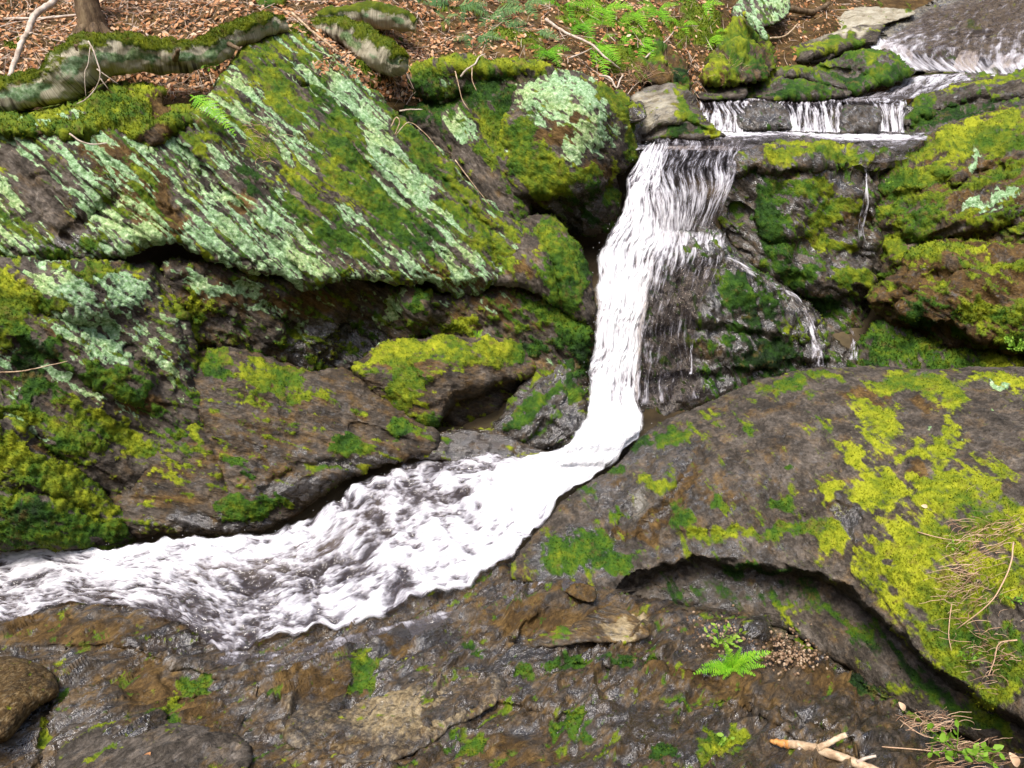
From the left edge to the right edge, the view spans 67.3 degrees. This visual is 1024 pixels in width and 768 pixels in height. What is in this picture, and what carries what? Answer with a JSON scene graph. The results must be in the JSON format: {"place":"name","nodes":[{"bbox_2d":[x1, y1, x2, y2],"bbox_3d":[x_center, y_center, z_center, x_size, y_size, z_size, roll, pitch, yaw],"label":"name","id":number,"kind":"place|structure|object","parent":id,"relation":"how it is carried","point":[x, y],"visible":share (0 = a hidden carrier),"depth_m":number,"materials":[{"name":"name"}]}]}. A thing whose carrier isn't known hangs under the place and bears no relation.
{"place":"outdoors","nodes":[
{"label":"outdoors","id":0,"kind":"place"},
{"bbox_2d":[0,430,639,647],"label":"rapids","id":1,"kind":"structure","parent":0,"point":[530,491],"depth_m":4.00,"materials":[{"name":"white liquid"}]},
{"bbox_2d":[0,416,136,553],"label":"rock","id":2,"kind":"object","parent":1,"relation":"in","point":[51,502],"visible":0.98,"depth_m":3.90,"materials":[{"name":"green stone"}]},
{"bbox_2d":[6,140,668,616],"bbox_3d":[-0.888,-0.029,4.000,5.198,1.985,1.697,-12,27,-24],"label":"spray","id":3,"kind":"object","parent":1,"relation":"on","point":[594,368],"visible":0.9,"depth_m":4.71,"materials":[{"name":"white liquid"}]},
{"bbox_2d":[553,419,637,464],"bbox_3d":[0.499,0.355,4.510,0.426,0.237,0.810,16,29,32],"label":"foam","id":4,"kind":"object","parent":1,"relation":"on","point":[591,431],"visible":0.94,"depth_m":4.47,"materials":[{"name":"white liquid"}]},
{"bbox_2d":[216,579,584,667],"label":"runoff water","id":5,"kind":"structure","parent":0,"point":[421,625],"depth_m":3.51,"materials":[{"name":"liquid"}]},
{"bbox_2d":[0,0,932,113],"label":"hillside","id":6,"kind":"structure","parent":0,"point":[703,23],"depth_m":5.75,"materials":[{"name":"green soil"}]},
{"bbox_2d":[1,14,147,35],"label":"stick","id":7,"kind":"object","parent":6,"relation":"on","point":[48,18],"visible":0.51,"depth_m":5.13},
{"bbox_2d":[68,0,110,35],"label":"tree","id":8,"kind":"object","parent":6,"relation":"on","point":[90,16],"visible":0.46,"depth_m":4.93,"materials":[{"name":"brown wood"}]},
{"bbox_2d":[256,0,286,8],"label":"mossy stump","id":9,"kind":"object","parent":6,"relation":"on","point":[266,3],"visible":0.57,"depth_m":5.28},
{"bbox_2d":[291,11,338,52],"bbox_3d":[-1.293,-2.292,5.008,0.485,0.252,0.034,20,31,38],"label":"stick","id":10,"kind":"object","parent":6,"relation":"on","point":[309,29],"visible":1,"depth_m":4.99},
{"bbox_2d":[310,14,409,76],"bbox_3d":[-1.016,-2.229,5.060,0.828,0.378,0.230,15,28,30],"label":"fallen log","id":11,"kind":"object","parent":6,"relation":"on","point":[387,55],"visible":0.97,"depth_m":4.93,"materials":[{"name":"green wood"}]},
{"bbox_2d":[316,0,417,32],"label":"fallen log","id":12,"kind":"object","parent":6,"relation":"on","point":[378,15],"visible":0.74,"depth_m":5.16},
{"bbox_2d":[422,0,487,21],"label":"hemlock seedling","id":13,"kind":"object","parent":6,"relation":"on","point":[447,4],"visible":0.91,"depth_m":5.78,"materials":[{"name":"green plant"}]},
{"bbox_2d":[395,52,554,220],"bbox_3d":[-0.244,-1.751,5.444,1.302,1.112,0.954,15,28,30],"label":"rock","id":14,"kind":"object","parent":6,"relation":"on","point":[448,123],"visible":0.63,"depth_m":5.10,"materials":[{"name":"green stone"}]},
{"bbox_2d":[454,31,503,50],"bbox_3d":[-0.237,-2.421,5.453,0.358,0.152,0.195,0,24,0],"label":"hemlock seedling","id":15,"kind":"object","parent":6,"relation":"on","point":[483,36],"visible":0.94,"depth_m":5.44,"materials":[{"name":"green plant"}]},
{"bbox_2d":[464,2,524,27],"bbox_3d":[-0.130,-2.751,5.762,0.466,0.214,0.213,0,24,0],"label":"hemlock seedling","id":16,"kind":"object","parent":6,"relation":"on","point":[501,14],"visible":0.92,"depth_m":5.75,"materials":[{"name":"green plant"}]},
{"bbox_2d":[487,18,527,31],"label":"hemlock seedling","id":17,"kind":"object","parent":6,"relation":"on","point":[514,22],"visible":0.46,"depth_m":5.60,"materials":[{"name":"green plant"}]},
{"bbox_2d":[498,0,548,19],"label":"hemlock seedling","id":18,"kind":"object","parent":6,"relation":"on","point":[527,4],"visible":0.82,"depth_m":5.97,"materials":[{"name":"green plant"}]},
{"bbox_2d":[533,28,559,40],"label":"hemlock seedling","id":19,"kind":"object","parent":6,"relation":"on","point":[543,32],"visible":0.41,"depth_m":5.62,"materials":[{"name":"green plant"}]},
{"bbox_2d":[526,44,570,66],"bbox_3d":[0.256,-2.304,5.393,0.314,0.157,0.266,0,24,0],"label":"fern","id":20,"kind":"object","parent":6,"relation":"on","point":[551,50],"visible":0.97,"depth_m":5.40,"materials":[{"name":"green plant"}]},
{"bbox_2d":[539,0,583,20],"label":"fern","id":21,"kind":"object","parent":6,"relation":"on","point":[557,4],"visible":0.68,"depth_m":6.14,"materials":[{"name":"green plant"}]},
{"bbox_2d":[499,66,638,237],"bbox_3d":[0.356,-1.599,5.354,0.876,1.126,1.199,14,28,29],"label":"boulder","id":22,"kind":"object","parent":6,"relation":"on","point":[568,140],"visible":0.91,"depth_m":4.94,"materials":[{"name":"green stone"}]},
{"bbox_2d":[544,18,620,69],"bbox_3d":[0.440,-2.533,5.726,0.489,0.356,0.591,-15,28,-31],"label":"stick","id":23,"kind":"object","parent":6,"relation":"on","point":[579,39],"visible":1,"depth_m":5.69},
{"bbox_2d":[562,16,602,39],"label":"fern","id":24,"kind":"object","parent":6,"relation":"on","point":[580,25],"visible":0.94,"depth_m":5.91,"materials":[{"name":"green plant"}]},
{"bbox_2d":[583,34,620,74],"bbox_3d":[0.655,-2.440,5.706,0.294,0.304,0.329,0,24,0],"label":"fern","id":25,"kind":"object","parent":6,"relation":"on","point":[604,48],"visible":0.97,"depth_m":5.70,"materials":[{"name":"green plant"}]},
{"bbox_2d":[572,0,633,22],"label":"fern","id":26,"kind":"object","parent":6,"relation":"on","point":[601,8],"visible":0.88,"depth_m":6.24,"materials":[{"name":"green plant"}]},
{"bbox_2d":[599,12,641,54],"bbox_3d":[0.845,-2.729,6.006,0.281,0.319,0.288,22,32,39],"label":"fern","id":27,"kind":"object","parent":6,"relation":"on","point":[621,20],"visible":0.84,"depth_m":6.02,"materials":[{"name":"green plant"}]},
{"bbox_2d":[615,89,642,175],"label":"rock","id":28,"kind":"object","parent":6,"relation":"on","point":[627,100],"visible":0.15,"depth_m":5.45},
{"bbox_2d":[628,101,646,122],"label":"rock","id":29,"kind":"object","parent":28,"relation":"on","point":[637,111],"visible":0.81,"depth_m":5.32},
{"bbox_2d":[617,4,653,29],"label":"fern","id":30,"kind":"object","parent":6,"relation":"on","point":[633,14],"visible":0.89,"depth_m":6.28,"materials":[{"name":"green plant"}]},
{"bbox_2d":[609,58,678,85],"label":"dry grass","id":31,"kind":"structure","parent":6,"relation":"on","point":[638,75],"depth_m":5.78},
{"bbox_2d":[635,36,656,57],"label":"fern","id":32,"kind":"object","parent":6,"relation":"on","point":[645,40],"visible":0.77,"depth_m":6.03,"materials":[{"name":"green plant"}]},
{"bbox_2d":[639,0,677,27],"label":"fern","id":33,"kind":"object","parent":6,"relation":"on","point":[660,10],"visible":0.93,"depth_m":6.41,"materials":[{"name":"green plant"}]},
{"bbox_2d":[632,35,692,90],"bbox_3d":[1.215,-2.558,6.138,0.488,0.413,0.863,6,25,13],"label":"mossy mound","id":34,"kind":"object","parent":6,"relation":"on","point":[674,63],"visible":0.84,"depth_m":5.93,"materials":[{"name":"plant"}]},
{"bbox_2d":[675,0,723,19],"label":"fern","id":35,"kind":"object","parent":6,"relation":"on","point":[704,7],"visible":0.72,"depth_m":6.69,"materials":[{"name":"green plant"}]},
{"bbox_2d":[705,28,725,49],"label":"fern","id":36,"kind":"object","parent":6,"relation":"on","point":[714,37],"visible":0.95,"depth_m":6.47,"materials":[{"name":"green plant"}]},
{"bbox_2d":[697,15,777,88],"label":"rock","id":37,"kind":"object","parent":6,"relation":"on","point":[748,46],"visible":0.92,"depth_m":6.27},
{"bbox_2d":[742,11,767,40],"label":"rock","id":38,"kind":"object","parent":37,"relation":"on","point":[755,24],"visible":1,"depth_m":6.39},
{"bbox_2d":[731,0,790,27],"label":"rock","id":39,"kind":"object","parent":37,"relation":"on","point":[767,13],"visible":0.7,"depth_m":6.83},
{"bbox_2d":[702,100,913,133],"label":"waterfall","id":40,"kind":"object","parent":6,"relation":"on","point":[905,109],"visible":0.17,"depth_m":6.30,"materials":[{"name":"liquid"}]},
{"bbox_2d":[693,83,747,100],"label":"rock","id":41,"kind":"object","parent":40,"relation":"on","point":[738,92],"visible":0.66,"depth_m":6.21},
{"bbox_2d":[745,65,851,102],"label":"rock","id":42,"kind":"object","parent":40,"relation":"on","point":[795,83],"visible":0.96,"depth_m":6.31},
{"bbox_2d":[790,24,884,64],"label":"rock","id":43,"kind":"object","parent":42,"relation":"on","point":[829,46],"visible":0.8,"depth_m":6.95,"materials":[{"name":"stone"}]},
{"bbox_2d":[789,1,829,15],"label":"stick","id":44,"kind":"object","parent":6,"relation":"on","point":[799,10],"visible":0.78,"depth_m":7.35,"materials":[{"name":"brown wood"}]},
{"bbox_2d":[832,5,915,32],"bbox_3d":[3.465,-3.720,7.873,1.746,0.322,0.793,-20,31,-38],"label":"rock slab","id":45,"kind":"object","parent":6,"relation":"on","point":[864,15],"visible":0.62,"depth_m":7.76,"materials":[{"name":"stone"}]},
{"bbox_2d":[868,0,1023,72],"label":"stream water","id":46,"kind":"structure","parent":6,"relation":"on","point":[975,20],"depth_m":7.87,"materials":[{"name":"liquid"}]},
{"bbox_2d":[919,43,958,71],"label":"rock","id":47,"kind":"object","parent":46,"relation":"on","point":[944,53],"visible":0.68,"depth_m":7.31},
{"bbox_2d":[0,106,983,749],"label":"ground","id":48,"kind":"structure","parent":0,"point":[254,582],"depth_m":4.70,"materials":[{"name":"stone"}]},
{"bbox_2d":[106,346,440,538],"bbox_3d":[-1.373,0.323,4.550,1.907,1.029,1.130,0,24,0],"label":"rock","id":49,"kind":"object","parent":48,"relation":"on","point":[273,441],"visible":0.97,"depth_m":4.35,"materials":[{"name":"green stone"}]},
{"bbox_2d":[0,254,203,495],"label":"boulder","id":50,"kind":"object","parent":49,"relation":"on","point":[111,405],"visible":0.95,"depth_m":4.07,"materials":[{"name":"green stone"}]},
{"bbox_2d":[160,256,595,401],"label":"rock wall","id":51,"kind":"structure","parent":48,"relation":"on","point":[346,323],"depth_m":4.83,"materials":[{"name":"green stone"}]},
{"bbox_2d":[0,31,523,298],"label":"boulder","id":52,"kind":"object","parent":51,"relation":"on","point":[349,185],"visible":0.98,"depth_m":4.51,"materials":[{"name":"green stone"}]},
{"bbox_2d":[0,79,194,149],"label":"mossy ledge","id":53,"kind":"object","parent":52,"relation":"on","point":[140,111],"visible":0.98,"depth_m":4.31,"materials":[{"name":"green plant"}]},
{"bbox_2d":[77,41,117,103],"bbox_3d":[-2.322,-1.736,4.290,0.245,0.326,0.083,-3,24,-6],"label":"stick","id":54,"kind":"object","parent":53,"relation":"on","point":[99,70],"visible":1,"depth_m":4.27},
{"bbox_2d":[0,9,288,113],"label":"fallen log","id":55,"kind":"object","parent":52,"relation":"on","point":[56,77],"visible":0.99,"depth_m":4.45,"materials":[{"name":"green wood"}]},
{"bbox_2d":[7,0,58,75],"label":"stick","id":56,"kind":"object","parent":55,"relation":"on","point":[35,14],"visible":0.98,"depth_m":4.53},
{"bbox_2d":[190,95,235,135],"bbox_3d":[-1.701,-1.525,4.374,0.326,0.218,0.127,9,26,20],"label":"fern","id":57,"kind":"object","parent":52,"relation":"on","point":[206,104],"visible":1,"depth_m":4.35,"materials":[{"name":"green plant"}]},
{"bbox_2d":[232,111,294,165],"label":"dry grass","id":58,"kind":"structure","parent":52,"relation":"on","point":[262,139],"depth_m":4.41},
{"bbox_2d":[391,117,440,152],"bbox_3d":[-0.593,-1.534,4.739,0.300,0.211,0.076,-3,24,-8],"label":"stick","id":59,"kind":"object","parent":52,"relation":"on","point":[412,123],"visible":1,"depth_m":4.71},
{"bbox_2d":[493,212,597,324],"bbox_3d":[0.203,-0.766,5.101,0.703,0.695,0.906,0,24,0],"label":"rock","id":60,"kind":"object","parent":51,"relation":"on","point":[547,261],"visible":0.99,"depth_m":4.78,"materials":[{"name":"green stone"}]},
{"bbox_2d":[351,333,535,428],"bbox_3d":[-0.418,0.022,4.964,1.213,0.754,0.733,-13,27,-26],"label":"rock","id":61,"kind":"object","parent":48,"relation":"on","point":[436,381],"visible":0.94,"depth_m":4.65,"materials":[{"name":"green stone"}]},
{"bbox_2d":[409,427,549,468],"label":"stone","id":62,"kind":"object","parent":48,"relation":"on","point":[456,445],"visible":0.73,"depth_m":4.58,"materials":[{"name":"stone"}]},
{"bbox_2d":[491,358,590,450],"bbox_3d":[0.205,0.121,4.930,0.673,0.592,0.738,0,24,0],"label":"rock","id":63,"kind":"object","parent":48,"relation":"on","point":[550,411],"visible":0.83,"depth_m":4.70,"materials":[{"name":"stone"}]},
{"bbox_2d":[621,217,850,415],"bbox_3d":[1.557,-0.405,5.257,1.774,1.408,1.158,0,24,0],"label":"rock","id":64,"kind":"object","parent":48,"relation":"on","point":[740,325],"visible":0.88,"depth_m":4.96,"materials":[{"name":"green stone"}]},
{"bbox_2d":[727,257,801,301],"bbox_3d":[1.623,-0.659,4.960,0.533,0.318,0.062,7,25,16],"label":"trickle","id":65,"kind":"object","parent":64,"relation":"on","point":[751,273],"visible":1,"depth_m":4.96,"materials":[{"name":"liquid"}]},
{"bbox_2d":[806,310,822,363],"bbox_3d":[1.922,-0.298,4.901,0.112,0.350,0.264,-4,24,-8],"label":"trickle","id":66,"kind":"object","parent":64,"relation":"on","point":[813,336],"visible":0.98,"depth_m":4.90,"materials":[{"name":"liquid"}]},
{"bbox_2d":[509,365,1023,753],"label":"boulder","id":67,"kind":"object","parent":48,"relation":"on","point":[786,501],"visible":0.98,"depth_m":3.71,"materials":[{"name":"green stone"}]},
{"bbox_2d":[914,485,1015,650],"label":"dry grass","id":68,"kind":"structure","parent":67,"relation":"on","point":[963,586],"depth_m":3.00,"materials":[{"name":"plant"}]},
{"bbox_2d":[957,644,982,664],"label":"leafy plant","id":69,"kind":"object","parent":67,"relation":"on","point":[974,658],"visible":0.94,"depth_m":2.85,"materials":[{"name":"green plant"}]},
{"bbox_2d":[945,505,1023,553],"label":"dry grass","id":70,"kind":"structure","parent":67,"relation":"on","point":[985,529],"depth_m":3.12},
{"bbox_2d":[954,619,1022,693],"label":"dry grass","id":71,"kind":"structure","parent":67,"relation":"on","point":[995,655],"depth_m":2.78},
{"bbox_2d":[716,135,896,333],"bbox_3d":[2.093,-0.995,5.503,1.374,1.480,0.942,0,24,0],"label":"cliff rock","id":72,"kind":"object","parent":48,"relation":"on","point":[790,211],"visible":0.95,"depth_m":5.18,"materials":[{"name":"green stone"}]},
{"bbox_2d":[858,174,868,240],"bbox_3d":[2.271,-1.167,5.007,0.099,0.488,0.223,0,24,0],"label":"trickle","id":73,"kind":"object","parent":72,"relation":"on","point":[867,197],"visible":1,"depth_m":4.92,"materials":[{"name":"liquid"}]},
{"bbox_2d":[845,318,1023,368],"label":"mossy ledge","id":74,"kind":"object","parent":48,"relation":"on","point":[881,343],"visible":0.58,"depth_m":4.93,"materials":[{"name":"green plant"}]},
{"bbox_2d":[864,237,1023,356],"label":"boulder","id":75,"kind":"object","parent":48,"relation":"on","point":[955,292],"visible":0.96,"depth_m":4.74,"materials":[{"name":"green stone"}]},
{"bbox_2d":[1004,336,1023,351],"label":"leafy plant","id":76,"kind":"object","parent":75,"relation":"on","point":[1009,342],"visible":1,"depth_m":4.56,"materials":[{"name":"green plant"}]},
{"bbox_2d":[875,105,1023,282],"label":"boulder","id":77,"kind":"object","parent":48,"relation":"on","point":[963,178],"visible":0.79,"depth_m":5.08,"materials":[{"name":"plant"}]},
{"bbox_2d":[0,542,1023,767],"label":"rock ledge","id":78,"kind":"object","parent":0,"point":[652,700],"visible":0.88,"depth_m":3.13,"materials":[{"name":"brown stone"}]},
{"bbox_2d":[0,656,58,742],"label":"stone","id":79,"kind":"object","parent":78,"relation":"on","point":[27,687],"visible":1,"depth_m":3.03,"materials":[{"name":"stone"}]},
{"bbox_2d":[55,720,252,767],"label":"stone slab","id":80,"kind":"structure","parent":78,"relation":"on","point":[174,745],"depth_m":2.77,"materials":[{"name":"stone"}]},
{"bbox_2d":[283,665,506,764],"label":"stone slab","id":81,"kind":"structure","parent":78,"relation":"on","point":[397,714],"depth_m":2.90,"materials":[{"name":"stone"}]},
{"bbox_2d":[565,583,596,601],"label":"stone","id":82,"kind":"object","parent":78,"relation":"on","point":[584,592],"visible":1,"depth_m":3.58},
{"bbox_2d":[527,606,649,647],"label":"stone slab","id":83,"kind":"structure","parent":78,"relation":"on","point":[609,624],"depth_m":3.31,"materials":[{"name":"stone"}]},
{"bbox_2d":[704,623,742,651],"bbox_3d":[0.874,1.045,3.166,0.156,0.069,0.139,0,24,0],"label":"leafy plant","id":84,"kind":"object","parent":78,"relation":"on","point":[728,640],"visible":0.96,"depth_m":3.18,"materials":[{"name":"green plant"}]},
{"bbox_2d":[693,642,769,677],"bbox_3d":[0.866,1.085,3.020,0.311,0.114,0.090,0,24,0],"label":"ledge plant","id":85,"kind":"object","parent":78,"relation":"on","point":[737,664],"visible":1,"depth_m":3.03,"materials":[{"name":"green plant"}]},
{"bbox_2d":[666,604,828,679],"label":"gravel","id":86,"kind":"structure","parent":78,"relation":"on","point":[789,659],"depth_m":3.17,"materials":[{"name":"gravel"}]},
{"bbox_2d":[738,615,771,642],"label":"cobble","id":87,"kind":"object","parent":78,"relation":"on","point":[754,627],"visible":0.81,"depth_m":3.27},
{"bbox_2d":[769,732,878,767],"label":"broken branch","id":88,"kind":"object","parent":78,"relation":"on","point":[823,749],"visible":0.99,"depth_m":2.54,"materials":[{"name":"brown wood"}]},
{"bbox_2d":[895,708,973,735],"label":"dry grass","id":89,"kind":"structure","parent":78,"relation":"on","point":[935,724],"depth_m":2.63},
{"bbox_2d":[1009,752,1019,766],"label":"fallen leaf","id":90,"kind":"object","parent":78,"relation":"on","point":[1016,761],"visible":0.98,"depth_m":2.44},
{"bbox_2d":[568,142,666,449],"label":"waterfall","id":91,"kind":"structure","parent":0,"point":[626,294],"depth_m":4.85,"materials":[{"name":"white liquid"}]},
{"bbox_2d":[635,231,723,402],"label":"waterfall","id":92,"kind":"structure","parent":0,"point":[667,241],"depth_m":4.93,"materials":[{"name":"liquid"}]},
{"bbox_2d":[655,138,738,238],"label":"waterfall","id":93,"kind":"structure","parent":0,"point":[671,212],"depth_m":5.05,"materials":[{"name":"liquid"}]},
{"bbox_2d":[700,99,751,131],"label":"waterfall","id":94,"kind":"structure","parent":0,"point":[717,114],"depth_m":6.08,"materials":[{"name":"liquid"}]},
{"bbox_2d":[636,132,928,162],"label":"pool water","id":95,"kind":"structure","parent":0,"point":[900,148],"depth_m":5.62,"materials":[{"name":"liquid"}]},
{"bbox_2d":[631,82,725,141],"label":"rock","id":96,"kind":"object","parent":95,"relation":"on","point":[672,110],"visible":0.88,"depth_m":5.49,"materials":[{"name":"stone"}]},
{"bbox_2d":[736,101,792,132],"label":"rock","id":97,"kind":"object","parent":95,"relation":"on","point":[758,116],"visible":0.98,"depth_m":6.03,"materials":[{"name":"stone"}]},
{"bbox_2d":[721,131,926,140],"bbox_3d":[2.123,-1.744,5.422,1.650,0.038,0.472,4,24,9],"label":"foam","id":98,"kind":"object","parent":95,"relation":"on","point":[872,137],"visible":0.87,"depth_m":5.42,"materials":[{"name":"white liquid"}]},
{"bbox_2d":[839,104,882,133],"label":"rock","id":99,"kind":"object","parent":95,"relation":"on","point":[860,119],"visible":0.9,"depth_m":5.99,"materials":[{"name":"stone"}]},
{"bbox_2d":[898,75,1023,134],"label":"rock","id":100,"kind":"object","parent":95,"relation":"on","point":[933,111],"visible":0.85,"depth_m":6.10,"materials":[{"name":"green stone"}]},
{"bbox_2d":[783,99,842,132],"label":"waterfall","id":101,"kind":"structure","parent":0,"point":[826,121],"depth_m":6.07,"materials":[{"name":"liquid"}]},
{"bbox_2d":[726,72,994,102],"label":"pool water","id":102,"kind":"structure","parent":0,"point":[911,88],"depth_m":6.51,"materials":[{"name":"liquid"}]},
{"bbox_2d":[814,48,916,96],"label":"rock","id":103,"kind":"object","parent":102,"relation":"on","point":[860,71],"visible":0.91,"depth_m":6.49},
{"bbox_2d":[912,67,1023,79],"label":"rock","id":104,"kind":"object","parent":102,"relation":"on","point":[1017,73],"visible":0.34,"depth_m":6.76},
{"bbox_2d":[876,99,906,132],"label":"waterfall","id":105,"kind":"structure","parent":0,"point":[894,124],"depth_m":6.08,"materials":[{"name":"liquid"}]},
{"bbox_2d":[870,38,912,60],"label":"waterfall","id":106,"kind":"structure","parent":0,"point":[879,45],"depth_m":7.09,"materials":[{"name":"liquid"}]},
{"bbox_2d":[882,719,1023,767],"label":"dry grass","id":107,"kind":"structure","parent":0,"point":[952,766],"depth_m":2.49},
{"bbox_2d":[927,719,1004,767],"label":"leafy plant","id":108,"kind":"object","parent":107,"relation":"on","point":[943,738],"visible":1,"depth_m":2.46,"materials":[{"name":"green plant"}]},
{"bbox_2d":[884,3,1023,73],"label":"waterfall","id":109,"kind":"structure","parent":0,"point":[977,69],"depth_m":6.86,"materials":[{"name":"liquid"}]},
{"bbox_2d":[953,50,978,71],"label":"waterfall","id":110,"kind":"structure","parent":0,"point":[970,59],"depth_m":7.00,"materials":[{"name":"liquid"}]},
{"bbox_2d":[987,54,1023,69],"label":"waterfall","id":111,"kind":"structure","parent":0,"point":[1008,61],"depth_m":7.00,"materials":[{"name":"liquid"}]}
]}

